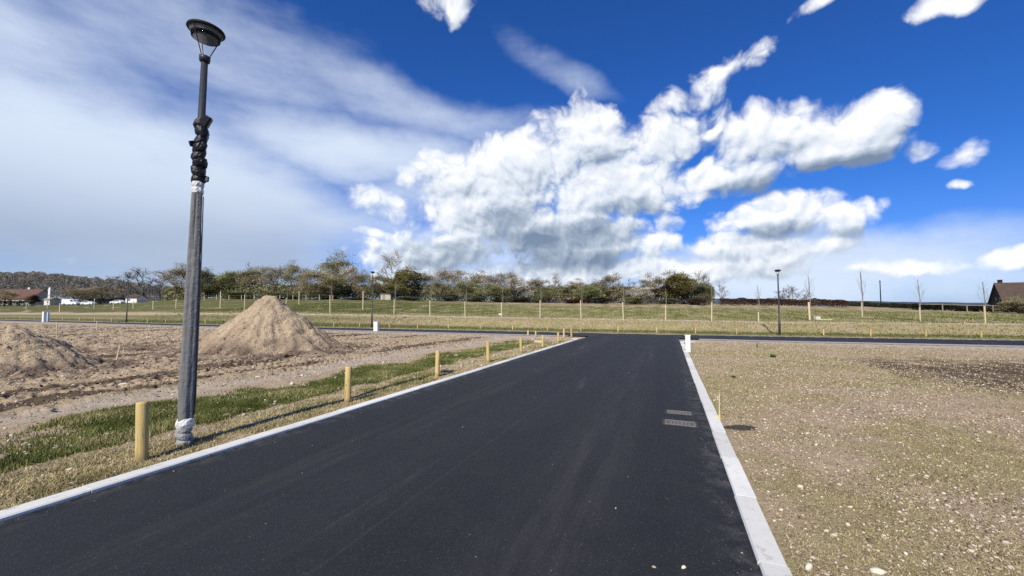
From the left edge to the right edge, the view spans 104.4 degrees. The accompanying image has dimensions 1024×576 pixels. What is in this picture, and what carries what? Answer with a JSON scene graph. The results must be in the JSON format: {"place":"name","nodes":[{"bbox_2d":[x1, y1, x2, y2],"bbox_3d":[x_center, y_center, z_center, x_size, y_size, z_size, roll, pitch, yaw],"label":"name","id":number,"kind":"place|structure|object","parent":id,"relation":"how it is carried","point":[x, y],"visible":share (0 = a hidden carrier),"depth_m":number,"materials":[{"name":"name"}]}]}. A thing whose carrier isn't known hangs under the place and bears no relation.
{"place":"outdoors","nodes":[
{"label":"outdoors","id":0,"kind":"place"},
{"bbox_2d":[0,339,569,474],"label":"grass","id":1,"kind":"structure","parent":0,"point":[117,418],"depth_m":6.27,"materials":[{"name":"plant"}]},
{"bbox_2d":[13,321,568,335],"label":"pavement","id":2,"kind":"structure","parent":0,"point":[330,330],"depth_m":30.48,"materials":[{"name":"asphalt"}]},
{"bbox_2d":[0,336,761,575],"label":"road","id":3,"kind":"structure","parent":0,"point":[373,490],"depth_m":3.52,"materials":[{"name":"asphalt"}]},
{"bbox_2d":[18,347,742,572],"bbox_3d":[2.249,2.311,11.515,5.308,0.188,20.255,-1,-3,21],"label":"road grit","id":4,"kind":"object","parent":3,"relation":"on","point":[442,470],"visible":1,"depth_m":3.50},
{"bbox_2d":[665,409,693,415],"bbox_3d":[2.714,2.028,6.447,0.430,0.020,0.270,-1,-3,22],"label":"utility cover","id":5,"kind":"object","parent":3,"relation":"on","point":[677,412],"visible":1,"depth_m":6.44,"materials":[{"name":"metal"}]},
{"bbox_2d":[662,419,698,427],"bbox_3d":[2.473,1.992,5.841,0.490,0.020,0.330,-1,-3,22],"label":"utility cover","id":6,"kind":"object","parent":3,"relation":"on","point":[679,423],"visible":1,"depth_m":5.82,"materials":[{"name":"metal"}]},
{"bbox_2d":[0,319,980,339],"bbox_3d":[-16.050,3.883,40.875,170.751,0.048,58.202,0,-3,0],"label":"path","id":7,"kind":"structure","parent":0,"point":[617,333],"depth_m":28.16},
{"bbox_2d":[0,298,1023,575],"bbox_3d":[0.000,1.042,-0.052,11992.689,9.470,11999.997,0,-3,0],"label":"ground","id":8,"kind":"structure","parent":0,"point":[116,316],"depth_m":8.20,"materials":[{"name":"soil"}]},
{"bbox_2d":[0,289,27,305],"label":"tree","id":9,"kind":"object","parent":8,"relation":"on","point":[12,294],"visible":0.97,"depth_m":142.77,"materials":[{"name":"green plant"}]},
{"bbox_2d":[0,301,31,305],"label":"hedge","id":10,"kind":"object","parent":8,"relation":"on","point":[20,303],"visible":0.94,"depth_m":141.68,"materials":[{"name":"green plant"}]},
{"bbox_2d":[0,287,52,304],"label":"house","id":11,"kind":"structure","parent":8,"relation":"on","point":[40,293],"depth_m":158.60,"materials":[{"name":"orange tile"}]},
{"bbox_2d":[24,294,40,305],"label":"bush","id":12,"kind":"object","parent":8,"relation":"on","point":[33,299],"visible":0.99,"depth_m":141.27,"materials":[{"name":"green plant"}]},
{"bbox_2d":[42,287,61,304],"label":"house","id":13,"kind":"structure","parent":8,"relation":"on","point":[54,301],"depth_m":151.28,"materials":[{"name":"white"}]},
{"bbox_2d":[61,299,80,304],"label":"parked van","id":14,"kind":"object","parent":8,"relation":"on","point":[69,301],"visible":0.94,"depth_m":142.10,"materials":[{"name":"white paint"}]},
{"bbox_2d":[51,285,95,304],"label":"tree","id":15,"kind":"object","parent":8,"relation":"on","point":[71,290],"visible":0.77,"depth_m":153.33,"materials":[{"name":"green plant"}]},
{"bbox_2d":[0,325,163,383],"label":"dirt pile","id":16,"kind":"object","parent":8,"relation":"on","point":[25,353],"visible":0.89,"depth_m":10.33,"materials":[{"name":"soil"}]},
{"bbox_2d":[0,271,178,303],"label":"wood","id":17,"kind":"object","parent":8,"relation":"on","point":[34,279],"visible":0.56,"depth_m":278.50,"materials":[{"name":"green plant"}]},
{"bbox_2d":[68,284,125,303],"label":"tree","id":18,"kind":"object","parent":8,"relation":"on","point":[100,291],"visible":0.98,"depth_m":154.87,"materials":[{"name":"green plant"}]},
{"bbox_2d":[89,298,125,304],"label":"hedge","id":19,"kind":"object","parent":8,"relation":"on","point":[100,300],"visible":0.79,"depth_m":148.74,"materials":[{"name":"green plant"}]},
{"bbox_2d":[56,335,181,354],"bbox_3d":[-17.500,2.270,15.709,8.100,0.821,4.320,1,-3,-14],"label":"dirt pile","id":20,"kind":"object","parent":8,"relation":"on","point":[86,345],"visible":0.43,"depth_m":15.56,"materials":[{"name":"soil"}]},
{"bbox_2d":[107,272,139,298],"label":"tree","id":21,"kind":"object","parent":8,"relation":"on","point":[120,290],"visible":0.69,"depth_m":182.51,"materials":[{"name":"brown plant"}]},
{"bbox_2d":[126,276,129,321],"bbox_3d":[-48.388,1.448,49.931,0.410,5.852,0.410,0,-3,0],"label":"street lamp","id":22,"kind":"object","parent":8,"relation":"on","point":[127,299],"visible":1,"depth_m":49.89,"materials":[{"name":"black"}]},
{"bbox_2d":[124,295,147,302],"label":"house","id":23,"kind":"structure","parent":8,"relation":"on","point":[137,298],"depth_m":148.56,"materials":[{"name":"white tile"}]},
{"bbox_2d":[134,401,148,462],"bbox_3d":[-4.067,1.605,4.362,0.116,0.704,0.116,1,-4,-42],"label":"bollard","id":24,"kind":"object","parent":8,"relation":"on","point":[142,431],"visible":0.86,"depth_m":4.33,"materials":[{"name":"wood"}]},
{"bbox_2d":[118,267,165,296],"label":"tree","id":25,"kind":"object","parent":8,"relation":"on","point":[142,282],"visible":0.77,"depth_m":176.07,"materials":[{"name":"brown plant"}]},
{"bbox_2d":[145,278,171,300],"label":"tree","id":26,"kind":"object","parent":8,"relation":"on","point":[157,289],"visible":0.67,"depth_m":170.88,"materials":[{"name":"brown plant"}]},
{"bbox_2d":[148,262,212,299],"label":"tree","id":27,"kind":"object","parent":8,"relation":"on","point":[179,272],"visible":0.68,"depth_m":143.07,"materials":[{"name":"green plant"}]},
{"bbox_2d":[174,19,225,444],"bbox_3d":[-3.996,-0.711,5.006,0.410,5.362,0.410,1,-3,0],"label":"street lamp","id":28,"kind":"object","parent":8,"relation":"on","point":[207,33],"visible":0.97,"depth_m":4.96,"materials":[{"name":"grey metal"}]},
{"bbox_2d":[180,267,223,298],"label":"tree","id":29,"kind":"object","parent":8,"relation":"on","point":[207,276],"visible":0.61,"depth_m":136.99,"materials":[{"name":"green plant"}]},
{"bbox_2d":[209,267,251,289],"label":"tree","id":30,"kind":"object","parent":8,"relation":"on","point":[226,278],"visible":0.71,"depth_m":137.56,"materials":[{"name":"green plant"}]},
{"bbox_2d":[213,292,258,298],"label":"bush","id":31,"kind":"object","parent":8,"relation":"on","point":[237,295],"visible":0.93,"depth_m":128.57,"materials":[{"name":"green plant"}]},
{"bbox_2d":[132,295,372,362],"bbox_3d":[-9.750,1.567,16.143,8.370,2.563,7.290,0,-3,-9],"label":"dirt pile","id":32,"kind":"object","parent":8,"relation":"on","point":[269,326],"visible":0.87,"depth_m":14.83,"materials":[{"name":"soil"}]},
{"bbox_2d":[231,265,281,285],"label":"tree","id":33,"kind":"object","parent":8,"relation":"on","point":[245,277],"visible":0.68,"depth_m":139.12,"materials":[{"name":"green plant"}]},
{"bbox_2d":[0,325,516,429],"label":"clods","id":34,"kind":"object","parent":8,"relation":"on","point":[160,374],"visible":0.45,"depth_m":11.94,"materials":[{"name":"soil"}]},
{"bbox_2d":[252,263,296,286],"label":"tree","id":35,"kind":"object","parent":8,"relation":"on","point":[273,273],"visible":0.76,"depth_m":135.92,"materials":[{"name":"green plant"}]},
{"bbox_2d":[250,291,315,298],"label":"bush","id":36,"kind":"object","parent":8,"relation":"on","point":[282,294],"visible":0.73,"depth_m":123.59,"materials":[{"name":"green plant"}]},
{"bbox_2d":[0,338,569,506],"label":"grit","id":37,"kind":"object","parent":8,"relation":"on","point":[5,455],"visible":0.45,"depth_m":5.99,"materials":[{"name":"gravel"}]},
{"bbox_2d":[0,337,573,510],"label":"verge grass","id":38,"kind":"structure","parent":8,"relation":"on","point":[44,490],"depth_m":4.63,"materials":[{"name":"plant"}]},
{"bbox_2d":[0,338,578,521],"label":"kerb","id":39,"kind":"structure","parent":8,"relation":"on","point":[27,507],"depth_m":4.33,"materials":[{"name":"concrete"}]},
{"bbox_2d":[275,259,317,288],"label":"tree","id":40,"kind":"object","parent":8,"relation":"on","point":[289,277],"visible":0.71,"depth_m":131.66,"materials":[{"name":"green plant"}]},
{"bbox_2d":[289,267,323,298],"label":"tree","id":41,"kind":"object","parent":8,"relation":"on","point":[308,275],"visible":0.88,"depth_m":122.89,"materials":[{"name":"green plant"}]},
{"bbox_2d":[299,293,349,298],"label":"bush","id":42,"kind":"object","parent":8,"relation":"on","point":[323,296],"visible":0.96,"depth_m":119.30,"materials":[{"name":"green plant"}]},
{"bbox_2d":[299,269,353,298],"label":"tree","id":43,"kind":"object","parent":8,"relation":"on","point":[326,286],"visible":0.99,"depth_m":119.91,"materials":[{"name":"green plant"}]},
{"bbox_2d":[314,248,363,283],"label":"tree","id":44,"kind":"object","parent":8,"relation":"on","point":[334,266],"visible":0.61,"depth_m":137.84,"materials":[{"name":"green plant"}]},
{"bbox_2d":[344,366,351,402],"bbox_3d":[-2.954,1.768,7.147,0.116,0.701,0.116,0,-3,13],"label":"bollard","id":45,"kind":"object","parent":8,"relation":"on","point":[348,381],"visible":0.89,"depth_m":7.11,"materials":[{"name":"wood"}]},
{"bbox_2d":[334,264,363,284],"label":"tree","id":46,"kind":"object","parent":8,"relation":"on","point":[351,271],"visible":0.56,"depth_m":132.89,"materials":[{"name":"green plant"}]},
{"bbox_2d":[345,269,373,292],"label":"tree","id":47,"kind":"object","parent":8,"relation":"on","point":[358,277],"visible":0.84,"depth_m":125.04,"materials":[{"name":"green plant"}]},
{"bbox_2d":[371,271,374,327],"bbox_3d":[-13.236,1.107,37.590,0.410,5.395,0.410,0,-3,0],"label":"street lamp","id":48,"kind":"object","parent":8,"relation":"on","point":[372,302],"visible":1,"depth_m":37.53,"materials":[{"name":"black"}]},
{"bbox_2d":[365,272,398,293],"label":"tree","id":49,"kind":"object","parent":8,"relation":"on","point":[378,285],"visible":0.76,"depth_m":119.72,"materials":[{"name":"green plant"}]},
{"bbox_2d":[381,294,391,299],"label":"shed","id":50,"kind":"structure","parent":8,"relation":"on","point":[385,296],"depth_m":117.02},
{"bbox_2d":[375,248,405,283],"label":"tree","id":51,"kind":"object","parent":8,"relation":"on","point":[389,261],"visible":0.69,"depth_m":133.90,"materials":[{"name":"grey plant"}]},
{"bbox_2d":[382,264,424,296],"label":"tree","id":52,"kind":"object","parent":8,"relation":"on","point":[400,280],"visible":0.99,"depth_m":116.89,"materials":[{"name":"green plant"}]},
{"bbox_2d":[389,296,424,299],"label":"bush","id":53,"kind":"object","parent":8,"relation":"on","point":[409,298],"visible":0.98,"depth_m":112.39,"materials":[{"name":"green plant"}]},
{"bbox_2d":[413,271,436,299],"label":"tree","id":54,"kind":"object","parent":8,"relation":"on","point":[426,279],"visible":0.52,"depth_m":121.74,"materials":[{"name":"brown plant"}]},
{"bbox_2d":[420,277,453,300],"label":"tree","id":55,"kind":"object","parent":8,"relation":"on","point":[438,284],"visible":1,"depth_m":110.45,"materials":[{"name":"green plant"}]},
{"bbox_2d":[435,351,439,376],"bbox_3d":[-1.852,1.911,9.860,0.116,0.708,0.116,3,-5,-23],"label":"bollard","id":56,"kind":"object","parent":8,"relation":"on","point":[437,363],"visible":0.84,"depth_m":9.82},
{"bbox_2d":[161,282,715,303],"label":"undergrowth","id":57,"kind":"object","parent":8,"relation":"on","point":[258,288],"visible":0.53,"depth_m":120.64,"materials":[{"name":"green plant"}]},
{"bbox_2d":[419,267,470,298],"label":"tree","id":58,"kind":"object","parent":8,"relation":"on","point":[448,275],"visible":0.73,"depth_m":121.89,"materials":[{"name":"green plant"}]},
{"bbox_2d":[435,293,463,300],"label":"bush","id":59,"kind":"object","parent":8,"relation":"on","point":[450,296],"visible":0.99,"depth_m":109.14,"materials":[{"name":"green plant"}]},
{"bbox_2d":[453,278,484,300],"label":"tree","id":60,"kind":"object","parent":8,"relation":"on","point":[465,284],"visible":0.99,"depth_m":109.19,"materials":[{"name":"green plant"}]},
{"bbox_2d":[460,268,486,290],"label":"tree","id":61,"kind":"object","parent":8,"relation":"on","point":[476,278],"visible":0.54,"depth_m":119.91,"materials":[{"name":"green plant"}]},
{"bbox_2d":[460,296,487,301],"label":"bush","id":62,"kind":"object","parent":8,"relation":"on","point":[477,299],"visible":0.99,"depth_m":107.04,"materials":[{"name":"green plant"}]},
{"bbox_2d":[486,342,489,362],"bbox_3d":[-0.766,2.078,12.679,0.116,0.722,0.116,0,-4,-35],"label":"bollard","id":63,"kind":"object","parent":8,"relation":"on","point":[487,352],"visible":0.88,"depth_m":12.64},
{"bbox_2d":[474,274,506,300],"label":"tree","id":64,"kind":"object","parent":8,"relation":"on","point":[491,279],"visible":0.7,"depth_m":115.09,"materials":[{"name":"green plant"}]},
{"bbox_2d":[482,284,514,298],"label":"tree","id":65,"kind":"object","parent":8,"relation":"on","point":[495,290],"visible":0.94,"depth_m":104.37,"materials":[{"name":"green plant"}]},
{"bbox_2d":[495,269,521,286],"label":"tree","id":66,"kind":"object","parent":8,"relation":"on","point":[508,275],"visible":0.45,"depth_m":121.83,"materials":[{"name":"grey plant"}]},
{"bbox_2d":[503,277,534,300],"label":"tree","id":67,"kind":"object","parent":8,"relation":"on","point":[513,281],"visible":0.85,"depth_m":106.87,"materials":[{"name":"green plant"}]},
{"bbox_2d":[507,297,533,302],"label":"bush","id":68,"kind":"object","parent":8,"relation":"on","point":[521,299],"visible":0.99,"depth_m":103.62,"materials":[{"name":"green plant"}]},
{"bbox_2d":[525,276,546,296],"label":"tree","id":69,"kind":"object","parent":8,"relation":"on","point":[532,283],"visible":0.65,"depth_m":110.77,"materials":[{"name":"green plant"}]},
{"bbox_2d":[531,297,546,302],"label":"bush","id":70,"kind":"object","parent":8,"relation":"on","point":[536,299],"visible":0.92,"depth_m":102.11,"materials":[{"name":"green plant"}]},
{"bbox_2d":[531,285,568,302],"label":"tree","id":71,"kind":"object","parent":8,"relation":"on","point":[551,293],"visible":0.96,"depth_m":102.80,"materials":[{"name":"green plant"}]},
{"bbox_2d":[547,269,565,297],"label":"tree","id":72,"kind":"object","parent":8,"relation":"on","point":[554,277],"visible":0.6,"depth_m":114.41,"materials":[{"name":"grey plant"}]},
{"bbox_2d":[102,302,1023,339],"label":"meadow grass","id":73,"kind":"structure","parent":8,"relation":"on","point":[732,313],"depth_m":40.92,"materials":[{"name":"plant"}]},
{"bbox_2d":[559,277,590,298],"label":"tree","id":74,"kind":"object","parent":8,"relation":"on","point":[576,284],"visible":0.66,"depth_m":108.13,"materials":[{"name":"grey plant"}]},
{"bbox_2d":[558,298,593,302],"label":"bush","id":75,"kind":"object","parent":8,"relation":"on","point":[572,300],"visible":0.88,"depth_m":98.66,"materials":[{"name":"green plant"}]},
{"bbox_2d":[569,283,604,302],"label":"tree","id":76,"kind":"object","parent":8,"relation":"on","point":[590,292],"visible":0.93,"depth_m":100.16,"materials":[{"name":"green plant"}]},
{"bbox_2d":[583,297,620,303],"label":"bush","id":77,"kind":"object","parent":8,"relation":"on","point":[602,299],"visible":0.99,"depth_m":97.35,"materials":[{"name":"green plant"}]},
{"bbox_2d":[598,272,630,302],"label":"tree","id":78,"kind":"object","parent":8,"relation":"on","point":[610,280],"visible":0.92,"depth_m":105.45,"materials":[{"name":"grey plant"}]},
{"bbox_2d":[619,296,649,303],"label":"bush","id":79,"kind":"object","parent":8,"relation":"on","point":[635,300],"visible":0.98,"depth_m":94.23,"materials":[{"name":"green plant"}]},
{"bbox_2d":[622,286,653,303],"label":"tree","id":80,"kind":"object","parent":8,"relation":"on","point":[642,291],"visible":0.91,"depth_m":95.27,"materials":[{"name":"beige plant"}]},
{"bbox_2d":[636,272,670,303],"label":"tree","id":81,"kind":"object","parent":8,"relation":"on","point":[652,283],"visible":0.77,"depth_m":101.82,"materials":[{"name":"grey plant"}]},
{"bbox_2d":[655,298,681,304],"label":"bush","id":82,"kind":"object","parent":8,"relation":"on","point":[671,300],"visible":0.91,"depth_m":91.72,"materials":[{"name":"green plant"}]},
{"bbox_2d":[649,266,699,303],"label":"tree","id":83,"kind":"object","parent":8,"relation":"on","point":[673,281],"visible":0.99,"depth_m":96.28,"materials":[{"name":"green plant"}]},
{"bbox_2d":[685,335,690,351],"bbox_3d":[7.114,2.256,16.054,0.220,0.702,0.190,-1,-3,23],"label":"utility post","id":84,"kind":"object","parent":8,"relation":"on","point":[687,344],"visible":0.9,"depth_m":15.98,"materials":[{"name":"white paint"}]},
{"bbox_2d":[680,296,709,304],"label":"bush","id":85,"kind":"object","parent":8,"relation":"on","point":[696,300],"visible":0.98,"depth_m":89.64,"materials":[{"name":"green plant"}]},
{"bbox_2d":[687,269,711,296],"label":"tree","id":86,"kind":"object","parent":8,"relation":"on","point":[701,277],"visible":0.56,"depth_m":98.51,"materials":[{"name":"grey plant"}]},
{"bbox_2d":[689,279,717,304],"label":"tree","id":87,"kind":"object","parent":8,"relation":"on","point":[703,288],"visible":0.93,"depth_m":91.31,"materials":[{"name":"green plant"}]},
{"bbox_2d":[710,286,713,321],"bbox_3d":[16.983,1.152,33.641,0.360,3.673,0.516,1,-3,-14],"label":"young tree","id":88,"kind":"object","parent":8,"relation":"on","point":[711,307],"visible":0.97,"depth_m":33.61,"materials":[{"name":"beige plant"}]},
{"bbox_2d":[716,281,727,297],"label":"tree","id":89,"kind":"object","parent":8,"relation":"on","point":[723,290],"visible":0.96,"depth_m":98.47,"materials":[{"name":"grey plant"}]},
{"bbox_2d":[680,341,791,575],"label":"kerb","id":90,"kind":"structure","parent":8,"relation":"on","point":[769,558],"depth_m":3.43,"materials":[{"name":"concrete"}]},
{"bbox_2d":[723,425,757,430],"bbox_3d":[3.232,1.961,5.612,0.481,0.046,0.261,0,-3,0],"label":"asphalt spill","id":91,"kind":"object","parent":8,"relation":"on","point":[742,427],"visible":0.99,"depth_m":5.57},
{"bbox_2d":[774,269,780,334],"bbox_3d":[18.528,1.017,27.564,0.410,4.623,0.410,0,-3,0],"label":"street lamp","id":92,"kind":"object","parent":8,"relation":"on","point":[779,321],"visible":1,"depth_m":27.52,"materials":[{"name":"grey metal"}]},
{"bbox_2d":[719,297,849,306],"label":"hedge","id":93,"kind":"object","parent":8,"relation":"on","point":[804,302],"visible":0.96,"depth_m":86.58,"materials":[{"name":"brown plant"}]},
{"bbox_2d":[782,286,806,299],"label":"tree","id":94,"kind":"object","parent":8,"relation":"on","point":[795,295],"visible":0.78,"depth_m":147.49,"materials":[{"name":"grey plant"}]},
{"bbox_2d":[804,271,812,319],"bbox_3d":[26.221,0.635,34.833,0.836,4.754,1.163,-2,-3,37],"label":"young tree","id":95,"kind":"object","parent":8,"relation":"on","point":[809,309],"visible":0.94,"depth_m":34.84,"materials":[{"name":"beige plant"}]},
{"bbox_2d":[805,562,812,570],"bbox_3d":[1.909,1.801,2.554,0.100,0.050,0.034,2,-3,-31],"label":"stone","id":96,"kind":"object","parent":8,"relation":"on","point":[808,566],"visible":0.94,"depth_m":2.54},
{"bbox_2d":[684,340,1023,575],"bbox_3d":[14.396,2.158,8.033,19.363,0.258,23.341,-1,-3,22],"label":"gravel","id":97,"kind":"structure","parent":8,"relation":"on","point":[969,545],"depth_m":4.52,"materials":[{"name":"gravel"}]},
{"bbox_2d":[868,567,887,574],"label":"stone","id":98,"kind":"object","parent":97,"relation":"on","point":[878,570],"visible":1,"depth_m":2.52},
{"bbox_2d":[857,273,868,316],"bbox_3d":[35.453,0.398,40.299,1.648,5.626,1.147,2,-3,-36],"label":"young tree","id":99,"kind":"object","parent":8,"relation":"on","point":[862,292],"visible":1,"depth_m":40.34,"materials":[{"name":"beige plant"}]},
{"bbox_2d":[848,301,918,308],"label":"hedge","id":100,"kind":"object","parent":8,"relation":"on","point":[885,305],"visible":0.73,"depth_m":102.27,"materials":[{"name":"green plant"}]},
{"bbox_2d":[912,279,925,320],"bbox_3d":[35.723,1.018,34.692,1.151,4.063,0.991,0,-3,0],"label":"young tree","id":101,"kind":"object","parent":8,"relation":"on","point":[920,299],"visible":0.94,"depth_m":34.51,"materials":[{"name":"beige plant"}]},
{"bbox_2d":[911,304,1019,312],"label":"hedge","id":102,"kind":"object","parent":8,"relation":"on","point":[951,307],"visible":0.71,"depth_m":67.37,"materials":[{"name":"green plant"}]},
{"bbox_2d":[919,304,1023,312],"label":"fence","id":103,"kind":"object","parent":8,"relation":"on","point":[966,306],"visible":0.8,"depth_m":63.86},
{"bbox_2d":[976,281,988,322],"bbox_3d":[36.097,0.876,30.315,0.962,3.932,0.691,-1,-3,15],"label":"young tree","id":104,"kind":"object","parent":8,"relation":"on","point":[984,308],"visible":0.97,"depth_m":30.35,"materials":[{"name":"beige plant"}]},
{"bbox_2d":[987,280,1023,305],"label":"house","id":105,"kind":"structure","parent":8,"relation":"on","point":[1001,289],"depth_m":102.22,"materials":[{"name":"brown tile"}]},
{"bbox_2d":[987,295,1023,313],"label":"bush","id":106,"kind":"object","parent":8,"relation":"on","point":[1012,304],"visible":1,"depth_m":58.70,"materials":[{"name":"green plant"}]},
{"bbox_2d":[0,320,1023,345],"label":"cross road","id":107,"kind":"structure","parent":0,"point":[944,341],"depth_m":24.98,"materials":[{"name":"asphalt"}]},
{"bbox_2d":[0,0,1023,302],"label":"sky","id":108,"kind":"structure","parent":0,"point":[739,142],"materials":[{"name":"blue"}]},
{"bbox_2d":[60,299,988,308],"bbox_3d":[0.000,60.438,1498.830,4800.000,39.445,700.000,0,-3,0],"label":"hills","id":109,"kind":"structure","parent":0,"point":[929,303],"depth_m":1285.54,"materials":[{"name":"plant"}]},
{"bbox_2d":[699,339,1023,346],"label":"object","id":110,"kind":"structure","parent":0,"point":[868,343],"depth_m":20.56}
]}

